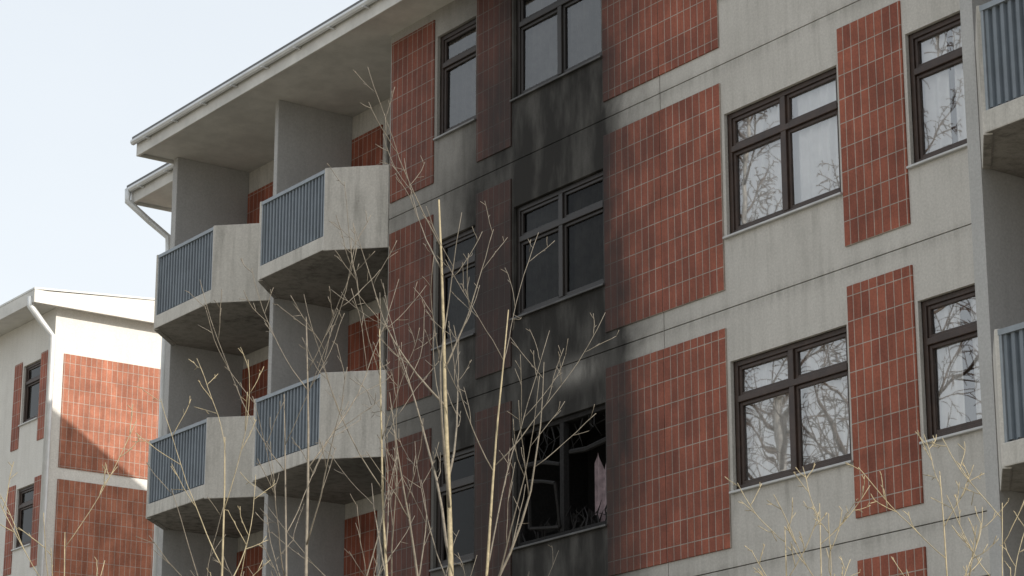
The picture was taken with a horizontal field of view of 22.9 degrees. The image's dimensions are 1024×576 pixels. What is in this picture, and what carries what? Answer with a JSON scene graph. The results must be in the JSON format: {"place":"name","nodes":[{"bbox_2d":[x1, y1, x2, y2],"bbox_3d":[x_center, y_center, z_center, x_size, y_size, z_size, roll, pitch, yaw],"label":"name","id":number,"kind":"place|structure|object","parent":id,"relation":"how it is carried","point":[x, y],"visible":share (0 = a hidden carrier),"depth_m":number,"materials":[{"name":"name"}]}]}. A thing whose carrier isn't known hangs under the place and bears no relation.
{"place":"outdoors","nodes":[
{"label":"outdoors","id":0,"kind":"place"},
{"bbox_2d":[0,308,161,575],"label":"walls","id":1,"kind":"structure","parent":0,"point":[89,335],"depth_m":52.34,"materials":[{"name":"white concrete"}]},
{"bbox_2d":[11,484,33,550],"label":"window frame","id":2,"kind":"object","parent":1,"relation":"attached to","point":[24,505],"visible":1,"depth_m":51.88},
{"bbox_2d":[20,490,33,542],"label":"window glass","id":3,"kind":"object","parent":2,"relation":"in","point":[26,522],"visible":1,"depth_m":51.75,"materials":[{"name":"glass"}]},
{"bbox_2d":[3,350,47,575],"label":"tile panels","id":4,"kind":"object","parent":1,"relation":"attached to","point":[13,447],"visible":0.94,"depth_m":51.98,"materials":[{"name":"red tile"}]},
{"bbox_2d":[18,360,40,426],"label":"window frame","id":5,"kind":"object","parent":1,"relation":"attached to","point":[32,381],"visible":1,"depth_m":52.62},
{"bbox_2d":[27,366,40,418],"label":"window glass","id":6,"kind":"object","parent":5,"relation":"in","point":[33,400],"visible":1,"depth_m":52.49,"materials":[{"name":"clear glass"}]},
{"bbox_2d":[0,287,154,335],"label":"roof","id":7,"kind":"structure","parent":1,"relation":"on","point":[15,312],"depth_m":52.41,"materials":[{"name":"paint"}]},
{"bbox_2d":[27,296,55,575],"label":"downpipe","id":8,"kind":"object","parent":7,"relation":"attached to","point":[38,317],"visible":1,"depth_m":51.10,"materials":[{"name":"metal"}]},
{"bbox_2d":[53,353,160,575],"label":"end wall tiles","id":9,"kind":"object","parent":1,"relation":"attached to","point":[99,396],"visible":0.36,"depth_m":51.82,"materials":[{"name":"red tile"}]},
{"bbox_2d":[0,0,358,304],"label":"sky","id":10,"kind":"structure","parent":0,"point":[79,79],"materials":[{"name":"white"}]},
{"bbox_2d":[237,97,390,575],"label":"loggia back wall","id":11,"kind":"structure","parent":0,"point":[365,121],"depth_m":36.93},
{"bbox_2d":[236,125,382,575],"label":"loggia tiles","id":12,"kind":"object","parent":11,"relation":"attached to","point":[366,151],"visible":0.33,"depth_m":36.66,"materials":[{"name":"red tile"}]},
{"bbox_2d":[528,0,600,87],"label":"window curtain","id":13,"kind":"object","parent":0,"point":[583,30],"depth_m":31.52,"materials":[{"name":"grey fabric"}]},
{"bbox_2d":[595,455,606,521],"bbox_3d":[1.069,2.332,29.309,0.039,0.916,0.360,11,-20,-34],"label":"curtain","id":14,"kind":"object","parent":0,"point":[600,482],"depth_m":29.38,"materials":[{"name":"grey fabric"}]},
{"bbox_2d":[738,80,839,224],"bbox_3d":[3.054,-1.440,27.477,0.067,1.370,1.810,11,-20,-34],"label":"window curtain","id":15,"kind":"object","parent":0,"point":[815,160],"depth_m":27.51,"materials":[{"name":"white fabric"}]},
{"bbox_2d":[744,338,849,479],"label":"window panes","id":16,"kind":"object","parent":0,"point":[825,424],"depth_m":26.68,"materials":[{"name":"clear glass"}]},
{"bbox_2d":[920,25,966,153],"bbox_3d":[4.462,-2.003,25.578,0.064,1.370,0.890,11,-20,-34],"label":"window curtain","id":17,"kind":"object","parent":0,"point":[937,112],"depth_m":25.70,"materials":[{"name":"white fabric"}]},
{"bbox_2d":[933,297,981,429],"bbox_3d":[4.461,0.739,24.765,0.066,1.370,0.890,11,-20,-34],"label":"window curtain","id":18,"kind":"object","parent":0,"point":[950,386],"depth_m":24.91,"materials":[{"name":"white fabric"}]},
{"label":"ground","id":19,"kind":"structure","parent":0,"visible":0},
{"bbox_2d":[0,404,140,575],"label":"bare shrub","id":20,"kind":"object","parent":19,"relation":"on","point":[102,488],"visible":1,"depth_m":13.75,"materials":[{"name":"beige plant"}]},
{"bbox_2d":[132,347,275,575],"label":"bare sapling tree","id":21,"kind":"object","parent":19,"relation":"on","point":[222,556],"visible":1,"depth_m":15.92,"materials":[{"name":"beige plant"}]},
{"bbox_2d":[157,100,352,575],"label":"loggia partitions","id":22,"kind":"object","parent":19,"relation":"on","point":[309,142],"visible":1,"depth_m":37.34,"materials":[{"name":"grey concrete"}]},
{"bbox_2d":[146,416,264,537],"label":"balcony slab","id":23,"kind":"structure","parent":22,"relation":"attached to","point":[163,513],"depth_m":35.81,"materials":[{"name":"grey concrete"}]},
{"bbox_2d":[148,419,206,503],"bbox_3d":[-4.795,2.511,36.450,0.070,0.950,1.740,11,-20,-34],"label":"balcony railing","id":24,"kind":"object","parent":23,"relation":"attached to","point":[190,442],"visible":0.94,"depth_m":36.46,"materials":[{"name":"metal"}]},
{"bbox_2d":[154,223,269,355],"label":"balcony slab","id":25,"kind":"structure","parent":22,"relation":"attached to","point":[241,323],"depth_m":36.79,"materials":[{"name":"grey concrete"}]},
{"bbox_2d":[156,227,212,314],"bbox_3d":[-4.795,-0.231,37.263,0.070,0.950,1.740,11,-20,-34],"label":"balcony railing","id":26,"kind":"object","parent":25,"relation":"attached to","point":[184,266],"visible":0.99,"depth_m":37.28,"materials":[{"name":"metal"}]},
{"bbox_2d":[252,370,386,504],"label":"balcony slab","id":27,"kind":"structure","parent":22,"relation":"attached to","point":[364,432],"depth_m":33.36,"materials":[{"name":"grey concrete"}]},
{"bbox_2d":[254,374,319,466],"bbox_3d":[-3.000,1.793,34.027,0.070,0.950,1.740,11,-20,-34],"label":"balcony railing","id":28,"kind":"object","parent":27,"relation":"attached to","point":[268,406],"visible":0.89,"depth_m":34.05,"materials":[{"name":"grey metal"}]},
{"bbox_2d":[258,165,389,310],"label":"balcony slab","id":29,"kind":"structure","parent":22,"relation":"attached to","point":[312,271],"depth_m":34.23,"materials":[{"name":"grey concrete"}]},
{"bbox_2d":[260,170,324,265],"bbox_3d":[-3.000,-0.949,34.840,0.070,0.950,1.740,11,-20,-34],"label":"balcony railing","id":30,"kind":"object","parent":29,"relation":"attached to","point":[292,218],"visible":1,"depth_m":34.85,"materials":[{"name":"metal"}]},
{"bbox_2d":[383,136,389,575],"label":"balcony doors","id":31,"kind":"structure","parent":22,"relation":"attached to","point":[386,354],"depth_m":35.88,"materials":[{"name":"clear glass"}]},
{"bbox_2d":[136,215,426,575],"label":"bare sapling tree","id":32,"kind":"object","parent":19,"relation":"on","point":[307,536],"visible":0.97,"depth_m":17.48,"materials":[{"name":"grey plant"}]},
{"bbox_2d":[247,68,618,575],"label":"bare sapling tree","id":33,"kind":"object","parent":19,"relation":"on","point":[449,543],"visible":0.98,"depth_m":18.39,"materials":[{"name":"beige plant"}]},
{"bbox_2d":[724,463,870,575],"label":"bare shrub","id":34,"kind":"object","parent":19,"relation":"on","point":[788,529],"visible":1,"depth_m":13.65,"materials":[{"name":"beige plant"}]},
{"bbox_2d":[845,430,1023,575],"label":"bare shrub","id":35,"kind":"object","parent":19,"relation":"on","point":[981,527],"visible":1,"depth_m":13.16,"materials":[{"name":"beige plant"}]},
{"bbox_2d":[959,0,1023,575],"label":"projecting section","id":36,"kind":"object","parent":19,"relation":"on","point":[997,207],"visible":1,"depth_m":21.90,"materials":[{"name":"concrete"}]},
{"bbox_3d":[6.967,-0.214,19.963,0.100,14.938,6.188,11,-20,-34],"label":"loggia","id":37,"kind":"object","parent":19,"relation":"on","visible":0},
{"bbox_2d":[975,5,1023,177],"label":"balcony slab","id":38,"kind":"structure","parent":37,"relation":"attached to","point":[1002,135],"depth_m":21.41,"materials":[{"name":"grey concrete"}]},
{"bbox_2d":[979,0,1023,109],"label":"balcony railing","id":39,"kind":"object","parent":38,"relation":"on","point":[1002,27],"visible":1,"depth_m":21.26,"materials":[{"name":"metal"}]},
{"bbox_2d":[993,329,1023,492],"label":"balcony slab","id":40,"kind":"structure","parent":37,"relation":"attached to","point":[1011,463],"depth_m":20.60,"materials":[{"name":"grey concrete"}]},
{"bbox_2d":[997,322,1023,442],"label":"balcony railing","id":41,"kind":"object","parent":40,"relation":"on","point":[1011,344],"visible":1,"depth_m":20.53,"materials":[{"name":"metal"}]},
{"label":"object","id":42,"kind":"object","parent":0,"visible":0},
{"bbox_2d":[125,189,170,575],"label":"downpipe","id":43,"kind":"object","parent":42,"relation":"attached to","point":[143,215],"visible":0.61,"depth_m":40.42,"materials":[{"name":"metal"}]},
{"bbox_2d":[131,169,172,211],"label":"eave soffit","id":44,"kind":"structure","parent":42,"relation":"on","point":[155,193],"depth_m":40.84,"materials":[{"name":"paint"}]},
{"bbox_2d":[126,163,172,191],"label":"pitched roof","id":45,"kind":"structure","parent":44,"relation":"on","point":[149,177],"depth_m":40.48,"materials":[{"name":"white metal"}]},
{"bbox_2d":[136,0,453,172],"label":"eave soffit","id":46,"kind":"structure","parent":42,"relation":"on","point":[232,128],"depth_m":36.72,"materials":[{"name":"paint"}]},
{"bbox_2d":[130,0,376,144],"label":"pitched roof","id":47,"kind":"structure","parent":46,"relation":"on","point":[314,32],"depth_m":36.27,"materials":[{"name":"metal"}]},
{"bbox_2d":[448,45,448,128],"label":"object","id":48,"kind":"object","parent":42,"relation":"in","point":[448,90],"depth_m":33.66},
{"bbox_2d":[525,0,527,89],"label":"curtain","id":49,"kind":"object","parent":42,"relation":"in","point":[526,48],"depth_m":32.33,"materials":[{"name":"grey fabric"}]},
{"bbox_2d":[525,411,606,540],"bbox_3d":[1.096,2.421,30.089,1.060,1.830,2.030,11,-20,-34],"label":"room interior","id":50,"kind":"object","parent":42,"relation":"in","point":[581,483],"depth_m":31.03,"materials":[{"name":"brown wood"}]},
{"bbox_2d":[384,0,990,575],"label":"facade panels","id":51,"kind":"object","parent":42,"relation":"attached to","point":[790,278],"visible":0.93,"depth_m":27.68,"materials":[{"name":"concrete"}]},
{"bbox_2d":[429,446,474,571],"bbox_3d":[-0.693,2.749,31.488,0.175,1.465,0.960,11,-20,-34],"label":"window frame","id":52,"kind":"object","parent":51,"relation":"attached to","point":[462,484],"visible":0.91,"depth_m":31.65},
{"bbox_2d":[444,456,473,559],"bbox_3d":[-0.649,2.741,31.523,0.013,1.310,0.780,11,-20,-34],"label":"window glass","id":53,"kind":"object","parent":52,"relation":"in","point":[463,512],"visible":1,"depth_m":31.46,"materials":[{"name":"grey glass"}]},
{"bbox_2d":[431,227,475,350],"bbox_3d":[-0.693,0.006,32.300,0.175,1.465,0.960,11,-20,-34],"label":"window frame","id":54,"kind":"object","parent":51,"relation":"attached to","point":[451,241],"visible":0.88,"depth_m":32.47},
{"bbox_2d":[446,236,474,338],"bbox_3d":[-0.652,-0.002,32.333,0.005,1.310,0.780,11,-20,-34],"label":"window glass","id":55,"kind":"object","parent":54,"relation":"in","point":[458,310],"visible":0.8,"depth_m":32.34,"materials":[{"name":"black glass"}]},
{"bbox_2d":[433,19,475,140],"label":"window frame","id":56,"kind":"object","parent":51,"relation":"attached to","point":[459,59],"visible":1,"depth_m":33.31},
{"bbox_2d":[449,28,475,127],"bbox_3d":[-0.582,-2.730,33.193,0.066,1.370,0.860,11,-20,-34],"label":"window curtain","id":57,"kind":"object","parent":56,"relation":"in","point":[462,92],"depth_m":33.29,"materials":[{"name":"grey fabric"}]},
{"bbox_2d":[509,0,601,102],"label":"window frame","id":58,"kind":"object","parent":51,"relation":"attached to","point":[559,8],"visible":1,"depth_m":31.55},
{"bbox_2d":[509,171,604,320],"bbox_3d":[0.584,-0.504,30.576,0.175,1.465,1.890,11,-20,-34],"label":"window frame","id":59,"kind":"object","parent":51,"relation":"attached to","point":[562,223],"visible":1,"depth_m":30.66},
{"bbox_2d":[525,181,603,308],"bbox_3d":[0.627,-0.512,30.610,0.011,1.310,1.710,11,-20,-34],"label":"window glass","id":60,"kind":"object","parent":59,"relation":"in","point":[585,254],"visible":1,"depth_m":30.57,"materials":[{"name":"black glass"}]},
{"bbox_2d":[509,404,606,550],"bbox_3d":[0.584,2.238,29.764,0.175,1.465,1.890,11,-20,-34],"label":"window frame","id":61,"kind":"object","parent":51,"relation":"attached to","point":[563,424],"visible":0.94,"depth_m":29.84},
{"bbox_2d":[520,413,606,541],"bbox_3d":[0.729,2.307,29.896,0.699,1.404,1.905,11,-20,-34],"label":"glass","id":62,"kind":"object","parent":51,"relation":"attached to","point":[548,528],"depth_m":29.76,"materials":[{"name":"black glass"}]},
{"bbox_2d":[384,0,926,575],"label":"tile panels","id":63,"kind":"object","parent":51,"relation":"attached to","point":[668,450],"visible":1,"depth_m":28.69,"materials":[{"name":"red tile"}]},
{"bbox_2d":[722,68,842,239],"bbox_3d":[2.941,-1.446,27.395,0.175,1.465,1.910,11,-20,-34],"label":"window frame","id":64,"kind":"object","parent":51,"relation":"attached to","point":[785,128],"visible":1,"depth_m":27.46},
{"bbox_2d":[729,326,852,493],"bbox_3d":[2.941,1.296,26.583,0.175,1.465,1.910,11,-20,-34],"label":"window frame","id":65,"kind":"object","parent":51,"relation":"attached to","point":[794,384],"visible":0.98,"depth_m":26.65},
{"bbox_2d":[906,13,966,169],"bbox_3d":[4.349,-2.009,25.496,0.175,1.465,0.990,11,-20,-34],"label":"window frame","id":66,"kind":"object","parent":51,"relation":"attached to","point":[919,71],"visible":0.55,"depth_m":25.72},
{"bbox_2d":[919,285,982,444],"bbox_3d":[4.349,0.733,24.683,0.175,1.465,0.990,11,-20,-34],"label":"window frame","id":67,"kind":"object","parent":51,"relation":"attached to","point":[932,341],"visible":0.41,"depth_m":24.90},
{"bbox_2d":[436,0,972,560],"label":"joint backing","id":68,"kind":"object","parent":42,"relation":"attached to","point":[584,178],"visible":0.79,"depth_m":29.54,"materials":[{"name":"black"}]},
{"bbox_2d":[737,122,740,225],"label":"curtain","id":69,"kind":"object","parent":42,"relation":"in","point":[739,184],"depth_m":28.32,"materials":[{"name":"white fabric"}]},
{"bbox_2d":[959,299,976,421],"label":"curtain","id":70,"kind":"object","parent":42,"relation":"in","point":[968,372],"depth_m":25.58,"materials":[{"name":"white fabric"}]}
]}

